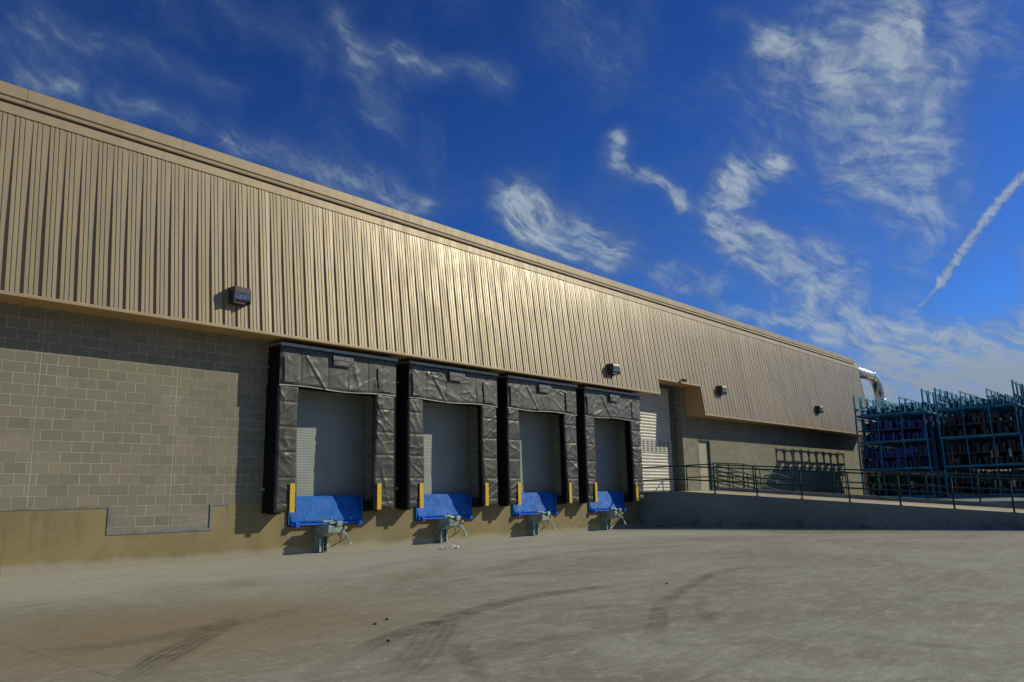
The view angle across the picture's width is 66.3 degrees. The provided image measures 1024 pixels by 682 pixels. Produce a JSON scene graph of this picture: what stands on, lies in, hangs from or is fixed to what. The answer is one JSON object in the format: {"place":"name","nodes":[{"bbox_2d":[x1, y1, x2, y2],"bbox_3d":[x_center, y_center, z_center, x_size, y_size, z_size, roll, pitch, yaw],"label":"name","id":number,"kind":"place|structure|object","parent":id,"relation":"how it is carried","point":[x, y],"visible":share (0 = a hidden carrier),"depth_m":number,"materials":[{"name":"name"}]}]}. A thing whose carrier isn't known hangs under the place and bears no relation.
{"place":"outdoors","nodes":[
{"label":"outdoors","id":0,"kind":"place"},
{"bbox_2d":[0,527,1023,681],"bbox_3d":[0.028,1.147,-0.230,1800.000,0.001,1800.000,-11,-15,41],"label":"concrete apron","id":1,"kind":"object","parent":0,"point":[815,605],"depth_m":8.17,"materials":[{"name":"grey concrete"}]},
{"bbox_2d":[0,80,892,576],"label":"warehouse","id":2,"kind":"structure","parent":1,"relation":"on","point":[134,348],"depth_m":18.22,"materials":[{"name":"metal"}]},
{"bbox_2d":[228,286,250,306],"bbox_3d":[-6.022,-0.992,17.348,0.290,0.380,0.396,-11,-15,41],"label":"wall light","id":3,"kind":"object","parent":2,"relation":"attached to","point":[239,296],"visible":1,"depth_m":17.25,"materials":[{"name":"grey metal"}]},
{"bbox_2d":[267,495,376,529],"bbox_3d":[-4.660,4.171,19.158,0.569,0.764,3.068,-11,-15,41],"label":"dock leveller","id":4,"kind":"object","parent":2,"relation":"attached to","point":[312,510],"visible":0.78,"depth_m":19.21,"materials":[{"name":"blue paint"}]},
{"bbox_2d":[260,342,397,512],"bbox_3d":[-4.360,2.196,19.365,0.606,3.904,3.650,-11,-15,41],"label":"dock seal","id":5,"kind":"object","parent":2,"relation":"attached to","point":[293,368],"visible":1,"depth_m":18.81,"materials":[{"name":"black fabric"}]},
{"bbox_2d":[296,389,363,496],"bbox_3d":[-4.834,2.532,19.731,0.050,2.910,2.740,-11,-15,41],"label":"dock door","id":6,"kind":"structure","parent":2,"relation":"in","point":[329,452],"depth_m":19.96,"materials":[{"name":"paint"}]},
{"bbox_2d":[314,520,351,551],"bbox_3d":[-4.248,4.688,18.897,0.632,0.730,1.004,-11,-15,41],"label":"vehicle restraint","id":7,"kind":"object","parent":2,"relation":"attached to","point":[323,533],"visible":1,"depth_m":18.70,"materials":[{"name":"metal"}]},
{"bbox_2d":[399,493,482,522],"bbox_3d":[-2.034,4.685,22.036,0.569,0.764,3.068,-11,-15,41],"label":"dock leveller","id":8,"kind":"object","parent":2,"relation":"attached to","point":[436,506],"visible":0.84,"depth_m":22.11,"materials":[{"name":"blue paint"}]},
{"bbox_2d":[394,361,498,508],"bbox_3d":[-1.733,2.709,22.243,0.606,3.904,3.650,-11,-15,41],"label":"dock seal","id":9,"kind":"object","parent":2,"relation":"attached to","point":[418,384],"visible":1,"depth_m":21.65,"materials":[{"name":"black fabric"}]},
{"bbox_2d":[423,402,469,494],"bbox_3d":[-2.207,3.046,22.609,0.050,2.910,2.740,-11,-15,41],"label":"dock door","id":10,"kind":"structure","parent":2,"relation":"in","point":[445,426],"depth_m":22.93,"materials":[{"name":"paint"}]},
{"bbox_2d":[435,515,466,542],"bbox_3d":[-1.622,5.201,21.775,0.632,0.730,1.004,-11,-15,41],"label":"vehicle restraint","id":11,"kind":"object","parent":2,"relation":"attached to","point":[443,526],"visible":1,"depth_m":21.59,"materials":[{"name":"metal"}]},
{"bbox_2d":[500,492,565,517],"bbox_3d":[0.592,5.198,24.914,0.569,0.764,3.068,-11,-15,41],"label":"dock leveller","id":12,"kind":"object","parent":2,"relation":"attached to","point":[531,502],"visible":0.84,"depth_m":25.04,"materials":[{"name":"blue paint"}]},
{"bbox_2d":[519,411,551,492],"bbox_3d":[0.401,3.558,25.504,0.002,2.900,2.740,-11,-15,41],"label":"dock door","id":13,"kind":"structure","parent":2,"relation":"in","point":[534,428],"depth_m":25.90,"materials":[{"name":"paint"}]},
{"bbox_2d":[496,375,578,504],"bbox_3d":[0.893,3.223,25.121,0.606,3.904,3.650,-11,-15,41],"label":"dock seal","id":14,"kind":"object","parent":2,"relation":"attached to","point":[516,395],"visible":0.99,"depth_m":24.56,"materials":[{"name":"black fabric"}]},
{"bbox_2d":[528,511,555,534],"bbox_3d":[1.004,5.714,24.653,0.632,0.730,1.004,-11,-15,41],"label":"vehicle restraint","id":15,"kind":"object","parent":2,"relation":"attached to","point":[535,521],"visible":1,"depth_m":24.46,"materials":[{"name":"metal"}]},
{"bbox_2d":[579,491,631,513],"bbox_3d":[3.219,5.711,27.792,0.569,0.764,3.068,-11,-15,41],"label":"dock leveller","id":16,"kind":"object","parent":2,"relation":"attached to","point":[612,499],"visible":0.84,"depth_m":27.93,"materials":[{"name":"blue paint"}]},
{"bbox_2d":[594,418,618,490],"bbox_3d":[3.028,4.071,28.382,0.002,2.900,2.740,-11,-15,41],"label":"dock door","id":17,"kind":"structure","parent":2,"relation":"in","point":[606,461],"depth_m":28.85,"materials":[{"name":"paint"}]},
{"bbox_2d":[576,386,643,502],"bbox_3d":[3.520,3.736,27.999,0.606,3.904,3.650,-11,-15,41],"label":"dock seal","id":18,"kind":"object","parent":2,"relation":"attached to","point":[592,403],"visible":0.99,"depth_m":27.59,"materials":[{"name":"black fabric"}]},
{"bbox_2d":[601,508,625,529],"bbox_3d":[3.631,6.228,27.531,0.632,0.730,1.004,-11,-15,41],"label":"vehicle restraint","id":19,"kind":"object","parent":2,"relation":"attached to","point":[607,516],"visible":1,"depth_m":27.33,"materials":[{"name":"metal"}]},
{"bbox_2d":[607,363,619,374],"bbox_3d":[3.602,1.002,27.846,0.290,0.380,0.396,-11,-15,41],"label":"wall light","id":20,"kind":"object","parent":2,"relation":"attached to","point":[613,369],"visible":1,"depth_m":27.73,"materials":[{"name":"grey metal"}]},
{"bbox_2d":[639,389,673,491],"bbox_3d":[5.599,3.846,31.435,0.030,4.300,2.990,-11,-15,41],"label":"tall roller door","id":21,"kind":"structure","parent":2,"relation":"in","point":[656,444],"depth_m":31.64,"materials":[{"name":"beige paint"}]},
{"bbox_2d":[699,441,710,490],"bbox_3d":[8.219,5.337,33.516,0.110,2.090,0.870,-11,-15,41],"label":"personnel door","id":22,"kind":"structure","parent":2,"relation":"in","point":[703,448],"depth_m":33.58,"materials":[{"name":"beige paint"}]},
{"bbox_2d":[716,385,726,394],"bbox_3d":[9.035,2.120,33.776,0.290,0.380,0.396,-11,-15,41],"label":"wall light","id":23,"kind":"object","parent":2,"relation":"attached to","point":[721,390],"visible":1,"depth_m":33.66,"materials":[{"name":"grey metal"}]},
{"bbox_2d":[815,406,823,412],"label":"wall light","id":24,"kind":"object","parent":2,"relation":"attached to","point":[819,409],"visible":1,"depth_m":41.64,"materials":[{"name":"grey metal"}]},
{"bbox_2d":[639,491,1023,529],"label":"retaining wall","id":25,"kind":"structure","parent":1,"relation":"on","point":[685,509],"depth_m":25.34,"materials":[{"name":"grey concrete"}]},
{"bbox_2d":[643,465,1023,511],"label":"railing","id":26,"kind":"object","parent":25,"relation":"on","point":[898,490],"visible":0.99,"depth_m":24.42,"materials":[{"name":"metal"}]},
{"bbox_2d":[687,490,1023,512],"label":"loading ramp","id":27,"kind":"structure","parent":1,"relation":"on","point":[884,502],"depth_m":25.38,"materials":[{"name":"concrete"}]},
{"bbox_2d":[716,487,1023,508],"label":"ramp kerb","id":28,"kind":"structure","parent":1,"relation":"on","point":[957,502],"depth_m":26.71,"materials":[{"name":"grey concrete"}]},
{"bbox_2d":[716,464,1023,501],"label":"railing","id":29,"kind":"object","parent":28,"relation":"on","point":[878,483],"visible":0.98,"depth_m":26.86,"materials":[{"name":"metal"}]},
{"bbox_2d":[0,0,1023,421],"label":"sky","id":30,"kind":"structure","parent":0,"point":[842,177],"materials":[{"name":"blue"}]},
{"bbox_2d":[859,437,1010,495],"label":"rack","id":31,"kind":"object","parent":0,"point":[864,475],"depth_m":56.77,"materials":[{"name":"metal"}]},
{"bbox_2d":[911,496,1023,503],"bbox_3d":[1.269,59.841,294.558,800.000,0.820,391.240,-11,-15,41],"label":"raised yard","id":32,"kind":"structure","parent":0,"point":[994,499],"depth_m":29.39,"materials":[{"name":"grey concrete"}]},
{"bbox_2d":[861,469,940,497],"bbox_3d":[19.354,7.126,39.120,3.350,1.340,0.990,-11,-15,41],"label":"stacking rack","id":33,"kind":"object","parent":32,"relation":"on","point":[893,479],"visible":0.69,"depth_m":38.85,"materials":[{"name":"teal metal"}]},
{"bbox_2d":[858,440,936,469],"bbox_3d":[19.297,5.790,39.371,3.350,1.340,0.990,-11,-15,41],"label":"stacking rack","id":34,"kind":"object","parent":33,"relation":"on","point":[915,452],"visible":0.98,"depth_m":39.05,"materials":[{"name":"blue metal"}]},
{"bbox_2d":[855,412,933,444],"bbox_3d":[19.281,4.462,39.667,3.350,1.340,0.990,-11,-15,41],"label":"stacking rack","id":35,"kind":"object","parent":34,"relation":"on","point":[902,425],"visible":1,"depth_m":39.38,"materials":[{"name":"teal metal"}]},
{"bbox_2d":[853,389,930,418],"bbox_3d":[19.256,3.219,39.873,3.350,1.140,1.000,-11,-15,41],"label":"stacking rack","id":36,"kind":"object","parent":35,"relation":"on","point":[889,411],"visible":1,"depth_m":39.62,"materials":[{"name":"teal metal"}]},
{"bbox_2d":[869,469,946,496],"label":"stacking rack","id":37,"kind":"object","parent":32,"relation":"on","point":[919,479],"visible":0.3,"depth_m":39.17,"materials":[{"name":"teal metal"}]},
{"bbox_2d":[866,441,943,470],"bbox_3d":[20.050,5.921,40.118,3.350,1.340,0.990,-11,-15,41],"label":"stacking rack","id":38,"kind":"object","parent":37,"relation":"on","point":[926,458],"visible":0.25,"depth_m":39.33,"materials":[{"name":"blue paint"}]},
{"bbox_2d":[863,414,940,445],"bbox_3d":[20.013,4.590,40.391,3.350,1.340,0.990,-11,-15,41],"label":"stacking rack","id":39,"kind":"object","parent":38,"relation":"on","point":[920,431],"visible":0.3,"depth_m":39.92,"materials":[{"name":"blue metal"}]},
{"bbox_2d":[861,391,936,419],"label":"stacking rack","id":40,"kind":"object","parent":39,"relation":"on","point":[930,404],"visible":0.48,"depth_m":40.30,"materials":[{"name":"teal metal"}]},
{"bbox_2d":[881,470,951,494],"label":"stacking rack","id":41,"kind":"object","parent":32,"relation":"on","point":[929,480],"visible":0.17,"depth_m":39.92,"materials":[{"name":"teal metal"}]},
{"bbox_2d":[873,443,948,471],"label":"stacking rack","id":42,"kind":"object","parent":41,"relation":"on","point":[939,461],"visible":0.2,"depth_m":40.11,"materials":[{"name":"blue paint"}]},
{"bbox_2d":[870,416,945,445],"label":"stacking rack","id":43,"kind":"object","parent":42,"relation":"on","point":[914,432],"visible":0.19,"depth_m":40.82,"materials":[{"name":"teal metal"}]},
{"bbox_2d":[868,394,941,420],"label":"stacking rack","id":44,"kind":"object","parent":43,"relation":"on","point":[938,397],"visible":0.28,"depth_m":41.39,"materials":[{"name":"teal metal"}]},
{"bbox_2d":[887,470,956,491],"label":"stacking rack","id":45,"kind":"object","parent":32,"relation":"on","point":[889,487],"visible":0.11,"depth_m":40.80,"materials":[{"name":"teal metal"}]},
{"bbox_2d":[879,443,954,470],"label":"stacking rack","id":46,"kind":"object","parent":45,"relation":"on","point":[884,448],"visible":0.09,"depth_m":41.15,"materials":[{"name":"blue paint"}]},
{"bbox_2d":[883,416,950,446],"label":"stacking rack","id":47,"kind":"object","parent":46,"relation":"on","point":[925,443],"visible":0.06,"depth_m":41.22,"materials":[{"name":"blue metal"}]},
{"bbox_2d":[874,395,946,421],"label":"stacking rack","id":48,"kind":"object","parent":47,"relation":"on","point":[943,397],"visible":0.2,"depth_m":42.26,"materials":[{"name":"teal metal"}]},
{"bbox_2d":[894,471,966,487],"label":"stacking rack","id":49,"kind":"object","parent":32,"relation":"on","point":[916,473],"visible":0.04,"depth_m":43.29,"materials":[{"name":"teal metal"}]},
{"bbox_2d":[944,466,1023,496],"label":"stacking rack","id":50,"kind":"object","parent":32,"relation":"on","point":[998,486],"visible":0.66,"depth_m":36.33,"materials":[{"name":"teal metal"}]},
{"bbox_2d":[941,435,1023,467],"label":"stacking rack","id":51,"kind":"object","parent":50,"relation":"on","point":[1010,446],"visible":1,"depth_m":36.50,"materials":[{"name":"metal"}]},
{"bbox_2d":[936,405,1023,439],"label":"stacking rack","id":52,"kind":"object","parent":51,"relation":"on","point":[982,418],"visible":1,"depth_m":36.87,"materials":[{"name":"teal metal"}]},
{"bbox_2d":[934,380,1020,411],"bbox_3d":[22.129,2.653,37.393,3.350,1.140,1.000,-11,-15,41],"label":"stacking rack","id":53,"kind":"object","parent":52,"relation":"on","point":[958,406],"visible":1,"depth_m":37.20,"materials":[{"name":"teal metal"}]},
{"bbox_2d":[951,466,1023,493],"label":"stacking rack","id":54,"kind":"object","parent":32,"relation":"on","point":[985,485],"visible":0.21,"depth_m":37.46,"materials":[{"name":"teal metal"}]},
{"bbox_2d":[948,437,1023,467],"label":"stacking rack","id":55,"kind":"object","parent":54,"relation":"on","point":[964,460],"visible":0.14,"depth_m":37.81,"materials":[{"name":"metal"}]},
{"bbox_2d":[943,407,1023,440],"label":"stacking rack","id":56,"kind":"object","parent":55,"relation":"on","point":[980,431],"visible":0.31,"depth_m":37.78,"materials":[{"name":"teal metal"}]},
{"bbox_2d":[941,383,1023,413],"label":"stacking rack","id":57,"kind":"object","parent":56,"relation":"on","point":[1021,397],"visible":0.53,"depth_m":37.93,"materials":[{"name":"teal metal"}]},
{"bbox_2d":[963,467,1017,486],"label":"stacking rack","id":58,"kind":"object","parent":32,"relation":"on","point":[982,483],"visible":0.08,"depth_m":39.03,"materials":[{"name":"blue paint"}]},
{"bbox_2d":[956,439,1023,468],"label":"stacking rack","id":59,"kind":"object","parent":58,"relation":"on","point":[964,457],"visible":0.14,"depth_m":39.66,"materials":[{"name":"metal"}]},
{"bbox_2d":[955,412,1023,441],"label":"stacking rack","id":60,"kind":"object","parent":59,"relation":"on","point":[988,440],"visible":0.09,"depth_m":39.81,"materials":[{"name":"blue metal"}]},
{"bbox_2d":[951,394,1023,415],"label":"stacking rack","id":61,"kind":"object","parent":60,"relation":"on","point":[955,395],"visible":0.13,"depth_m":39.75,"materials":[{"name":"teal metal"}]},
{"bbox_2d":[958,467,1023,493],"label":"stacking rack","id":62,"kind":"object","parent":32,"relation":"on","point":[964,484],"visible":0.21,"depth_m":38.70,"materials":[{"name":"teal metal"}]},
{"bbox_2d":[954,438,1023,468],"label":"stacking rack","id":63,"kind":"object","parent":62,"relation":"on","point":[967,460],"visible":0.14,"depth_m":38.77,"materials":[{"name":"metal"}]},
{"bbox_2d":[950,410,1020,441],"bbox_3d":[23.570,4.158,38.664,3.350,1.340,0.990,-11,-15,41],"label":"stacking rack","id":64,"kind":"object","parent":63,"relation":"on","point":[956,429],"visible":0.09,"depth_m":38.96,"materials":[{"name":"blue metal"}]},
{"bbox_2d":[946,384,1023,414],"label":"stacking rack","id":65,"kind":"object","parent":64,"relation":"on","point":[948,393],"visible":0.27,"depth_m":39.07,"materials":[{"name":"blue metal"}]},
{"bbox_2d":[967,467,1023,485],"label":"stacking rack","id":66,"kind":"object","parent":32,"relation":"on","point":[990,484],"visible":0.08,"depth_m":40.19,"materials":[{"name":"blue paint"}]},
{"bbox_2d":[964,441,1019,468],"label":"stacking rack","id":67,"kind":"object","parent":66,"relation":"on","point":[999,455],"visible":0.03,"depth_m":40.19,"materials":[{"name":"blue paint"}]},
{"bbox_2d":[964,429,1023,442],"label":"stacking rack","id":68,"kind":"object","parent":67,"relation":"on","point":[986,441],"visible":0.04,"depth_m":40.88,"materials":[{"name":"metal"}]},
{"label":"access path","id":69,"kind":"structure","parent":0,"visible":0},
{"bbox_2d":[685,463,715,490],"bbox_3d":[7.560,5.470,31.424,1.340,1.064,0.100,-11,-15,41],"label":"railing","id":70,"kind":"object","parent":69,"relation":"on","point":[699,476],"visible":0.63,"depth_m":31.58,"materials":[{"name":"metal"}]},
{"bbox_2d":[717,466,763,488],"bbox_3d":[10.382,6.470,35.457,0.100,1.629,4.600,-11,-15,41],"label":"railing","id":71,"kind":"object","parent":69,"relation":"on","point":[732,485],"visible":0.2,"depth_m":34.91,"materials":[{"name":"metal"}]},
{"bbox_2d":[713,462,790,490],"bbox_3d":[10.430,6.091,33.604,0.100,1.642,7.350,-11,-15,41],"label":"railing","id":72,"kind":"object","parent":69,"relation":"on","point":[760,485],"visible":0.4,"depth_m":33.06,"materials":[{"name":"metal"}]},
{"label":"stacking rack","id":73,"kind":"object","parent":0,"visible":0},
{"bbox_2d":[886,443,959,470],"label":"stacking rack","id":74,"kind":"object","parent":73,"relation":"on","point":[931,458],"visible":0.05,"depth_m":42.52,"materials":[{"name":"blue paint"}]},
{"bbox_2d":[889,424,955,446],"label":"stacking rack","id":75,"kind":"object","parent":74,"relation":"on","point":[908,445],"visible":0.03,"depth_m":42.71,"materials":[{"name":"teal metal"}]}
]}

